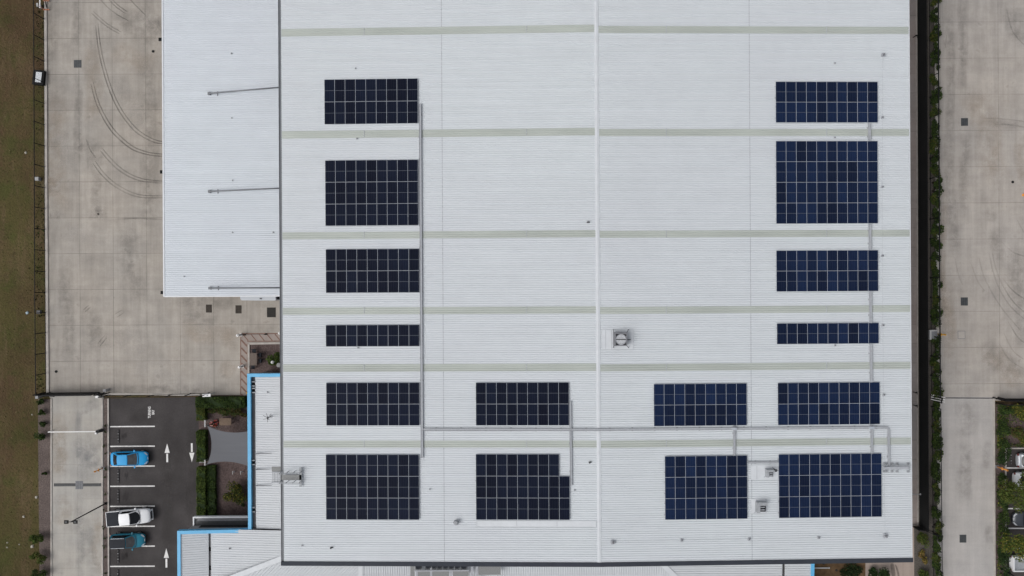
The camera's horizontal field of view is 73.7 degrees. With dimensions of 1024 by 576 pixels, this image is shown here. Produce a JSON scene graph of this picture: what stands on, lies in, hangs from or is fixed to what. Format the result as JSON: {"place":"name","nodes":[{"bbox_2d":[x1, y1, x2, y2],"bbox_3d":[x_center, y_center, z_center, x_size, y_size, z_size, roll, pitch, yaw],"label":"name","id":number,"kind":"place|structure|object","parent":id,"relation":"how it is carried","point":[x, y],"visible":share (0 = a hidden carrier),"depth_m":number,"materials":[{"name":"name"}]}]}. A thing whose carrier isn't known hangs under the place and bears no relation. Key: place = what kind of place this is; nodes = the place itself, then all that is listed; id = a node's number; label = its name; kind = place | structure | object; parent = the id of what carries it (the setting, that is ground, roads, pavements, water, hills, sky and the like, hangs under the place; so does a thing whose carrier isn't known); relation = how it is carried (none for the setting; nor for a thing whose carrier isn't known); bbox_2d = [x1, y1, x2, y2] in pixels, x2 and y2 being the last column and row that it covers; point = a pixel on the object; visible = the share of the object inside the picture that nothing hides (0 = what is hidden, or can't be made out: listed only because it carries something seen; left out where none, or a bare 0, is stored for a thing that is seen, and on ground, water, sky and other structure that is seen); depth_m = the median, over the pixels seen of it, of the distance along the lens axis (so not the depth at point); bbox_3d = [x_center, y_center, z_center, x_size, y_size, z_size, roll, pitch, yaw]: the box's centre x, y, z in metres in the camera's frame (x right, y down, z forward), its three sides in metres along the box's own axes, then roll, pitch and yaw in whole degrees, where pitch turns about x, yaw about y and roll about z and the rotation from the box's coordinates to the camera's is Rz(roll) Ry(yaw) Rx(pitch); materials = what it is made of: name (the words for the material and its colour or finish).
{"place":"outdoors","nodes":[
{"label":"outdoors","id":0,"kind":"place"},
{"bbox_2d":[0,2,44,575],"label":"grass","id":1,"kind":"structure","parent":0,"point":[22,287],"depth_m":84.99,"materials":[{"name":"plant"}]},
{"bbox_2d":[49,396,103,575],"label":"driveway","id":2,"kind":"structure","parent":0,"point":[76,548],"depth_m":84.97,"materials":[{"name":"concrete"}]},
{"bbox_2d":[50,398,51,575],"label":"kerb","id":3,"kind":"structure","parent":2,"relation":"on","point":[51,487],"depth_m":84.90,"materials":[{"name":"concrete"}]},
{"bbox_2d":[101,398,102,575],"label":"kerb","id":4,"kind":"structure","parent":2,"relation":"on","point":[102,486],"depth_m":84.88,"materials":[{"name":"concrete"}]},
{"bbox_2d":[0,0,1023,575],"bbox_3d":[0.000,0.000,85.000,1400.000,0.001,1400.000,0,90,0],"label":"ground","id":5,"kind":"structure","parent":0,"point":[12,288],"depth_m":85.00,"materials":[{"name":"plant"}]},
{"bbox_2d":[32,70,45,85],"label":"utility cabinet","id":6,"kind":"object","parent":5,"relation":"on","point":[42,74],"visible":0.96,"depth_m":84.50,"materials":[{"name":"white metal"}]},
{"bbox_2d":[33,0,45,394],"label":"chain link fence","id":7,"kind":"object","parent":5,"relation":"on","point":[42,208],"visible":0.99,"depth_m":83.71,"materials":[{"name":"black metal"}]},
{"bbox_2d":[35,0,44,392],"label":"weeds","id":8,"kind":"object","parent":5,"relation":"on","point":[39,198],"visible":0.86,"depth_m":84.96,"materials":[{"name":"green plant"}]},
{"bbox_2d":[38,399,49,575],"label":"mulch strip","id":9,"kind":"object","parent":5,"relation":"on","point":[44,486],"visible":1,"depth_m":84.98,"materials":[{"name":"soil"}]},
{"bbox_2d":[28,534,43,543],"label":"shrub","id":10,"kind":"object","parent":9,"relation":"on","point":[34,539],"visible":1,"depth_m":84.09,"materials":[{"name":"green plant"}]},
{"bbox_2d":[28,552,46,564],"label":"shrub","id":11,"kind":"object","parent":9,"relation":"on","point":[41,558],"visible":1,"depth_m":84.08,"materials":[{"name":"green plant"}]},
{"bbox_2d":[104,399,107,575],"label":"median strip","id":12,"kind":"object","parent":5,"relation":"on","point":[105,497],"visible":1,"depth_m":84.94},
{"bbox_2d":[64,502,106,523],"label":"lamp post","id":13,"kind":"object","parent":12,"relation":"on","point":[74,521],"visible":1,"depth_m":79.18,"materials":[{"name":"black metal"}]},
{"bbox_2d":[107,398,109,575],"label":"kerb","id":14,"kind":"structure","parent":5,"relation":"on","point":[108,480],"depth_m":84.86,"materials":[{"name":"concrete"}]},
{"bbox_2d":[109,397,198,575],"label":"car park","id":15,"kind":"structure","parent":5,"relation":"on","point":[161,483],"depth_m":84.97,"materials":[{"name":"asphalt"}]},
{"bbox_2d":[109,531,145,550],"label":"parked car","id":16,"kind":"object","parent":15,"relation":"on","point":[121,540],"visible":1,"depth_m":83.82,"materials":[{"name":"teal paint"}]},
{"bbox_2d":[105,506,153,526],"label":"pickup truck","id":17,"kind":"object","parent":15,"relation":"on","point":[121,517],"visible":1,"depth_m":83.86,"materials":[{"name":"white paint"}]},
{"bbox_2d":[110,450,148,467],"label":"parked car","id":18,"kind":"object","parent":15,"relation":"on","point":[134,458],"visible":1,"depth_m":83.94,"materials":[{"name":"blue paint"}]},
{"bbox_2d":[206,420,247,465],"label":"shade sail","id":19,"kind":"object","parent":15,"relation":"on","point":[229,447],"visible":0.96,"depth_m":81.76,"materials":[{"name":"grey fabric"}]},
{"bbox_2d":[47,0,279,394],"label":"concrete yard","id":20,"kind":"structure","parent":5,"relation":"on","point":[119,322],"depth_m":84.97,"materials":[{"name":"concrete"}]},
{"bbox_2d":[44,1,48,392],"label":"kerb","id":21,"kind":"structure","parent":20,"relation":"on","point":[46,204],"depth_m":84.86,"materials":[{"name":"concrete"}]},
{"bbox_2d":[38,392,99,396],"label":"sliding gate","id":22,"kind":"structure","parent":20,"relation":"on","point":[72,394],"depth_m":83.72,"materials":[{"name":"black metal"}]},
{"bbox_2d":[106,393,199,395],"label":"kerb","id":23,"kind":"structure","parent":20,"relation":"on","point":[158,394],"depth_m":84.90,"materials":[{"name":"concrete"}]},
{"bbox_2d":[98,393,209,397],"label":"chain link fence","id":24,"kind":"object","parent":20,"relation":"on","point":[168,395],"visible":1,"depth_m":83.57,"materials":[{"name":"black metal"}]},
{"bbox_2d":[240,333,279,395],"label":"hatched walkway","id":25,"kind":"structure","parent":20,"relation":"on","point":[246,339],"depth_m":84.97,"materials":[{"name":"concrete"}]},
{"bbox_2d":[240,297,279,300],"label":"box truck","id":26,"kind":"object","parent":20,"relation":"on","point":[262,298],"visible":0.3,"depth_m":81.97,"materials":[{"name":"metal"}]},
{"bbox_2d":[199,396,247,514],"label":"garden bed","id":27,"kind":"object","parent":5,"relation":"on","point":[225,476],"depth_m":84.95,"materials":[{"name":"brown plant"}]},
{"bbox_2d":[195,407,207,420],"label":"hedge","id":28,"kind":"object","parent":27,"relation":"on","point":[202,414],"visible":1,"depth_m":84.14,"materials":[{"name":"green plant"}]},
{"bbox_2d":[196,466,207,515],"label":"hedge","id":29,"kind":"object","parent":27,"relation":"on","point":[201,491],"visible":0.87,"depth_m":84.14,"materials":[{"name":"green plant"}]},
{"bbox_2d":[196,429,208,461],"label":"hedge","id":30,"kind":"object","parent":27,"relation":"on","point":[202,445],"visible":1,"depth_m":84.15,"materials":[{"name":"green plant"}]},
{"bbox_2d":[206,464,216,514],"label":"hedge","id":31,"kind":"object","parent":27,"relation":"on","point":[211,489],"visible":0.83,"depth_m":84.47,"materials":[{"name":"green plant"}]},
{"bbox_2d":[195,395,246,408],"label":"hedge","id":32,"kind":"object","parent":27,"relation":"on","point":[232,401],"visible":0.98,"depth_m":84.11,"materials":[{"name":"green plant"}]},
{"bbox_2d":[223,481,246,504],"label":"flowering shrub","id":33,"kind":"object","parent":27,"relation":"on","point":[236,496],"visible":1,"depth_m":83.82,"materials":[{"name":"green plant"}]},
{"bbox_2d":[230,408,246,417],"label":"shrub","id":34,"kind":"object","parent":27,"relation":"on","point":[237,411],"visible":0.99,"depth_m":84.33,"materials":[{"name":"green plant"}]},
{"bbox_2d":[250,344,279,372],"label":"courtyard bed","id":35,"kind":"object","parent":5,"relation":"on","point":[265,350],"visible":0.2,"depth_m":84.95,"materials":[{"name":"brown soil"}]},
{"bbox_2d":[247,342,279,373],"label":"kerb","id":36,"kind":"structure","parent":35,"relation":"on","point":[248,359],"depth_m":84.84,"materials":[{"name":"concrete"}]},
{"bbox_2d":[266,352,279,365],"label":"shrub","id":37,"kind":"object","parent":35,"relation":"on","point":[276,358],"visible":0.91,"depth_m":83.86,"materials":[{"name":"green plant"}]},
{"bbox_2d":[177,371,813,575],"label":"office building","id":38,"kind":"structure","parent":5,"relation":"on","point":[252,539],"depth_m":79.37,"materials":[{"name":"metal"}]},
{"bbox_2d":[199,525,247,527],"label":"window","id":39,"kind":"structure","parent":38,"relation":"in","point":[202,526],"depth_m":81.62,"materials":[{"name":"glass"}]},
{"bbox_2d":[410,566,500,575],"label":"plant platform","id":40,"kind":"structure","parent":38,"relation":"on","point":[485,571],"depth_m":78.10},
{"bbox_2d":[278,0,912,568],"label":"warehouse","id":41,"kind":"structure","parent":5,"relation":"on","point":[642,136],"depth_m":74.94,"materials":[{"name":"white metal"}]},
{"bbox_2d":[162,0,279,296],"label":"yard canopy","id":42,"kind":"object","parent":41,"relation":"attached to","point":[212,85],"visible":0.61,"depth_m":78.41,"materials":[{"name":"metal"}]},
{"bbox_2d":[271,467,301,486],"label":"access platform","id":43,"kind":"structure","parent":41,"relation":"attached to","point":[275,470],"depth_m":75.05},
{"bbox_2d":[324,160,418,225],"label":"solar array","id":44,"kind":"object","parent":41,"relation":"on","point":[352,181],"visible":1,"depth_m":75.00,"materials":[{"name":"glass"}]},
{"bbox_2d":[324,78,418,123],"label":"solar array","id":45,"kind":"object","parent":41,"relation":"on","point":[397,103],"visible":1,"depth_m":75.00,"materials":[{"name":"glass"}]},
{"bbox_2d":[325,455,419,519],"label":"solar array","id":46,"kind":"object","parent":41,"relation":"on","point":[365,487],"visible":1,"depth_m":75.00,"materials":[{"name":"glass"}]},
{"bbox_2d":[325,249,419,292],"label":"solar array","id":47,"kind":"object","parent":41,"relation":"on","point":[372,270],"visible":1,"depth_m":75.00,"materials":[{"name":"glass"}]},
{"bbox_2d":[325,383,419,425],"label":"solar array","id":48,"kind":"object","parent":41,"relation":"on","point":[383,404],"visible":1,"depth_m":75.00,"materials":[{"name":"glass"}]},
{"bbox_2d":[325,325,419,346],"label":"solar array","id":49,"kind":"object","parent":41,"relation":"on","point":[369,335],"visible":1,"depth_m":75.00,"materials":[{"name":"glass"}]},
{"bbox_2d":[419,104,423,457],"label":"cable tray","id":50,"kind":"object","parent":41,"relation":"on","point":[421,269],"visible":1,"depth_m":74.88,"materials":[{"name":"metal"}]},
{"bbox_2d":[475,382,568,424],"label":"solar array","id":51,"kind":"object","parent":41,"relation":"on","point":[548,404],"visible":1,"depth_m":74.62,"materials":[{"name":"glass"}]},
{"bbox_2d":[475,454,569,519],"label":"solar array","id":52,"kind":"object","parent":41,"relation":"on","point":[543,482],"visible":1,"depth_m":74.62,"materials":[{"name":"glass"}]},
{"bbox_2d":[569,401,572,485],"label":"cable tray","id":53,"kind":"object","parent":41,"relation":"on","point":[570,442],"visible":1,"depth_m":74.50,"materials":[{"name":"metal"}]},
{"bbox_2d":[613,329,630,347],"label":"roof fan","id":54,"kind":"object","parent":41,"relation":"on","point":[620,339],"visible":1,"depth_m":73.73},
{"bbox_2d":[423,426,887,430],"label":"cable tray","id":55,"kind":"object","parent":41,"relation":"on","point":[615,429],"visible":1,"depth_m":74.71,"materials":[{"name":"metal"}]},
{"bbox_2d":[653,383,747,425],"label":"solar array","id":56,"kind":"object","parent":41,"relation":"on","point":[690,409],"visible":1,"depth_m":74.69,"materials":[{"name":"glass"}]},
{"bbox_2d":[664,455,747,519],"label":"solar array","id":57,"kind":"object","parent":41,"relation":"on","point":[706,476],"visible":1,"depth_m":74.70,"materials":[{"name":"glass"}]},
{"bbox_2d":[754,499,766,512],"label":"roof vent","id":58,"kind":"object","parent":41,"relation":"on","point":[760,506],"visible":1,"depth_m":74.41,"materials":[{"name":"metal"}]},
{"bbox_2d":[775,82,877,122],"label":"solar array","id":59,"kind":"object","parent":41,"relation":"on","point":[831,102],"visible":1,"depth_m":75.02,"materials":[{"name":"glass"}]},
{"bbox_2d":[775,141,878,223],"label":"solar array","id":60,"kind":"object","parent":41,"relation":"on","point":[835,182],"visible":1,"depth_m":75.01,"materials":[{"name":"glass"}]},
{"bbox_2d":[775,250,878,291],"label":"solar array","id":61,"kind":"object","parent":41,"relation":"on","point":[832,270],"visible":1,"depth_m":75.01,"materials":[{"name":"glass"}]},
{"bbox_2d":[776,323,878,343],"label":"solar array","id":62,"kind":"object","parent":41,"relation":"on","point":[828,333],"visible":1,"depth_m":75.01,"materials":[{"name":"glass"}]},
{"bbox_2d":[777,382,879,424],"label":"solar array","id":63,"kind":"object","parent":41,"relation":"on","point":[798,403],"visible":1,"depth_m":75.02,"materials":[{"name":"glass"}]},
{"bbox_2d":[778,453,881,517],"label":"solar array","id":64,"kind":"object","parent":41,"relation":"on","point":[836,485],"visible":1,"depth_m":75.02,"materials":[{"name":"glass"}]},
{"bbox_2d":[868,292,871,322],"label":"cable tray","id":65,"kind":"object","parent":41,"relation":"on","point":[870,307],"visible":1,"depth_m":75.13,"materials":[{"name":"metal"}]},
{"bbox_2d":[869,344,872,381],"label":"cable tray","id":66,"kind":"object","parent":41,"relation":"on","point":[871,363],"visible":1,"depth_m":75.13,"materials":[{"name":"metal"}]},
{"bbox_2d":[886,428,889,466],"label":"cable tray","id":67,"kind":"object","parent":41,"relation":"on","point":[888,442],"visible":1,"depth_m":75.17,"materials":[{"name":"metal"}]},
{"bbox_2d":[883,463,909,472],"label":"pipe rack","id":68,"kind":"object","parent":41,"relation":"on","point":[898,466],"visible":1,"depth_m":75.02,"materials":[{"name":"metal"}]},
{"bbox_2d":[814,563,864,575],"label":"bare earth","id":69,"kind":"structure","parent":5,"relation":"on","point":[831,571],"depth_m":84.98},
{"bbox_2d":[840,563,862,575],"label":"bush","id":70,"kind":"object","parent":69,"relation":"on","point":[853,570],"visible":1,"depth_m":84.53,"materials":[{"name":"green plant"}]},
{"bbox_2d":[865,527,913,575],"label":"concrete apron","id":71,"kind":"object","parent":5,"relation":"on","point":[901,569],"visible":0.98,"depth_m":84.97,"materials":[{"name":"concrete"}]},
{"bbox_2d":[868,567,889,575],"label":"bush","id":72,"kind":"object","parent":71,"relation":"on","point":[874,572],"visible":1,"depth_m":84.03,"materials":[{"name":"green plant"}]},
{"bbox_2d":[914,0,936,575],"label":"planting strip","id":73,"kind":"object","parent":5,"relation":"on","point":[918,563],"visible":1,"depth_m":84.99,"materials":[{"name":"plant"}]},
{"bbox_2d":[916,532,929,547],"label":"grass clump","id":74,"kind":"object","parent":73,"relation":"on","point":[922,539],"visible":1,"depth_m":84.36,"materials":[{"name":"green plant"}]},
{"bbox_2d":[918,0,928,531],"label":"panel fence","id":75,"kind":"object","parent":73,"relation":"on","point":[923,272],"visible":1,"depth_m":83.97,"materials":[{"name":"black metal"}]},
{"bbox_2d":[927,0,929,575],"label":"kerb","id":76,"kind":"structure","parent":73,"relation":"on","point":[928,265],"depth_m":84.88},
{"bbox_2d":[929,138,937,154],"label":"hedge plant","id":77,"kind":"object","parent":73,"relation":"on","point":[932,144],"visible":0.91,"depth_m":84.28,"materials":[{"name":"green plant"}]},
{"bbox_2d":[929,0,940,397],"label":"hedge","id":78,"kind":"object","parent":73,"relation":"on","point":[930,238],"visible":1,"depth_m":83.41,"materials":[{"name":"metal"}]},
{"bbox_2d":[930,193,940,208],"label":"hedge plant","id":79,"kind":"object","parent":73,"relation":"on","point":[933,196],"visible":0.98,"depth_m":83.94,"materials":[{"name":"green plant"}]},
{"bbox_2d":[930,468,940,483],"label":"hedge plant","id":80,"kind":"object","parent":73,"relation":"on","point":[936,474],"visible":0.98,"depth_m":84.11,"materials":[{"name":"green plant"}]},
{"bbox_2d":[931,506,940,519],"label":"hedge plant","id":81,"kind":"object","parent":73,"relation":"on","point":[935,512],"visible":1,"depth_m":84.15,"materials":[{"name":"green plant"}]},
{"bbox_2d":[934,3,938,392],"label":"kerb","id":82,"kind":"structure","parent":73,"relation":"on","point":[937,263],"depth_m":84.84,"materials":[{"name":"concrete"}]},
{"bbox_2d":[931,406,942,575],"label":"chain link fence","id":83,"kind":"object","parent":73,"relation":"on","point":[938,493],"visible":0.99,"depth_m":83.50,"materials":[{"name":"black metal"}]},
{"bbox_2d":[938,0,1023,400],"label":"neighbour yard","id":84,"kind":"structure","parent":5,"relation":"on","point":[981,64],"depth_m":84.97,"materials":[{"name":"concrete"}]},
{"bbox_2d":[996,404,1023,575],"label":"neighbour garden","id":85,"kind":"object","parent":5,"relation":"on","point":[1014,441],"visible":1,"depth_m":84.98,"materials":[{"name":"green plant"}]},
{"bbox_2d":[996,506,1010,525],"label":"shrub","id":86,"kind":"object","parent":85,"relation":"on","point":[1003,516],"visible":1,"depth_m":84.20,"materials":[{"name":"green plant"}]},
{"bbox_2d":[996,419,1010,436],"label":"shrub","id":87,"kind":"object","parent":85,"relation":"on","point":[1004,428],"visible":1,"depth_m":84.25,"materials":[{"name":"green plant"}]},
{"bbox_2d":[997,524,1009,539],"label":"shrub","id":88,"kind":"object","parent":85,"relation":"on","point":[1005,530],"visible":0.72,"depth_m":84.25,"materials":[{"name":"green plant"}]},
{"bbox_2d":[996,445,1011,464],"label":"shrub","id":89,"kind":"object","parent":85,"relation":"on","point":[1002,458],"visible":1,"depth_m":84.09,"materials":[{"name":"green plant"}]},
{"bbox_2d":[997,546,1010,568],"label":"shrub","id":90,"kind":"object","parent":85,"relation":"on","point":[1002,558],"visible":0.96,"depth_m":84.23,"materials":[{"name":"green plant"}]},
{"bbox_2d":[997,404,1014,414],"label":"shrub","id":91,"kind":"object","parent":85,"relation":"on","point":[1005,411],"visible":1,"depth_m":84.24,"materials":[{"name":"green plant"}]},
{"bbox_2d":[996,405,1023,575],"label":"ground cover","id":92,"kind":"object","parent":85,"relation":"on","point":[1000,447],"visible":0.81,"depth_m":84.77,"materials":[{"name":"green plant"}]},
{"bbox_2d":[998,471,1023,513],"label":"tree","id":93,"kind":"object","parent":85,"relation":"on","point":[1011,497],"visible":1,"depth_m":81.69,"materials":[{"name":"green plant"}]},
{"bbox_2d":[998,532,1023,562],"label":"tree","id":94,"kind":"object","parent":85,"relation":"on","point":[1016,544],"visible":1,"depth_m":81.89,"materials":[{"name":"green plant"}]},
{"bbox_2d":[1009,403,1023,421],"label":"shrub","id":95,"kind":"object","parent":85,"relation":"on","point":[1017,409],"visible":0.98,"depth_m":84.10,"materials":[{"name":"green plant"}]},
{"bbox_2d":[1010,426,1023,438],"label":"shrub","id":96,"kind":"object","parent":85,"relation":"on","point":[1017,432],"visible":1,"depth_m":84.24,"materials":[{"name":"green plant"}]},
{"bbox_2d":[909,0,917,525],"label":"side path","id":97,"kind":"structure","parent":0,"point":[912,8],"depth_m":84.97,"materials":[{"name":"concrete"}]},
{"bbox_2d":[916,0,918,524],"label":"gutter","id":98,"kind":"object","parent":97,"relation":"on","point":[917,265],"depth_m":84.86,"materials":[{"name":"metal"}]},
{"bbox_2d":[939,397,993,575],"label":"neighbour driveway","id":99,"kind":"structure","parent":0,"point":[967,478],"depth_m":84.97,"materials":[{"name":"concrete"}]},
{"bbox_2d":[993,398,995,575],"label":"kerb","id":100,"kind":"structure","parent":99,"relation":"on","point":[994,485],"depth_m":84.88,"materials":[{"name":"concrete"}]},
{"bbox_2d":[1007,447,1023,575],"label":"neighbour car park","id":101,"kind":"structure","parent":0,"point":[1013,528],"depth_m":84.97,"materials":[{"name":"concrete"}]},
{"bbox_2d":[1009,553,1023,571],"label":"pickup truck","id":102,"kind":"object","parent":101,"relation":"on","point":[1015,565],"visible":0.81,"depth_m":83.88,"materials":[{"name":"white paint"}]},
{"bbox_2d":[1011,510,1023,525],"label":"parked car","id":103,"kind":"object","parent":101,"relation":"on","point":[1017,519],"visible":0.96,"depth_m":84.17,"materials":[{"name":"grey paint"}]},
{"bbox_2d":[1012,471,1023,486],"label":"parked car","id":104,"kind":"object","parent":101,"relation":"on","point":[1016,476],"visible":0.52,"depth_m":84.09,"materials":[{"name":"white paint"}]},
{"bbox_2d":[1015,452,1023,467],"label":"parked car","id":105,"kind":"object","parent":101,"relation":"on","point":[1019,458],"visible":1,"depth_m":84.09,"materials":[{"name":"silver metal"}]},
{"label":"roof anchor","id":106,"kind":"object","parent":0,"visible":0},
{"bbox_2d":[625,106,884,541],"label":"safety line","id":107,"kind":"object","parent":106,"relation":"attached to","point":[883,383],"visible":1,"depth_m":75.02,"materials":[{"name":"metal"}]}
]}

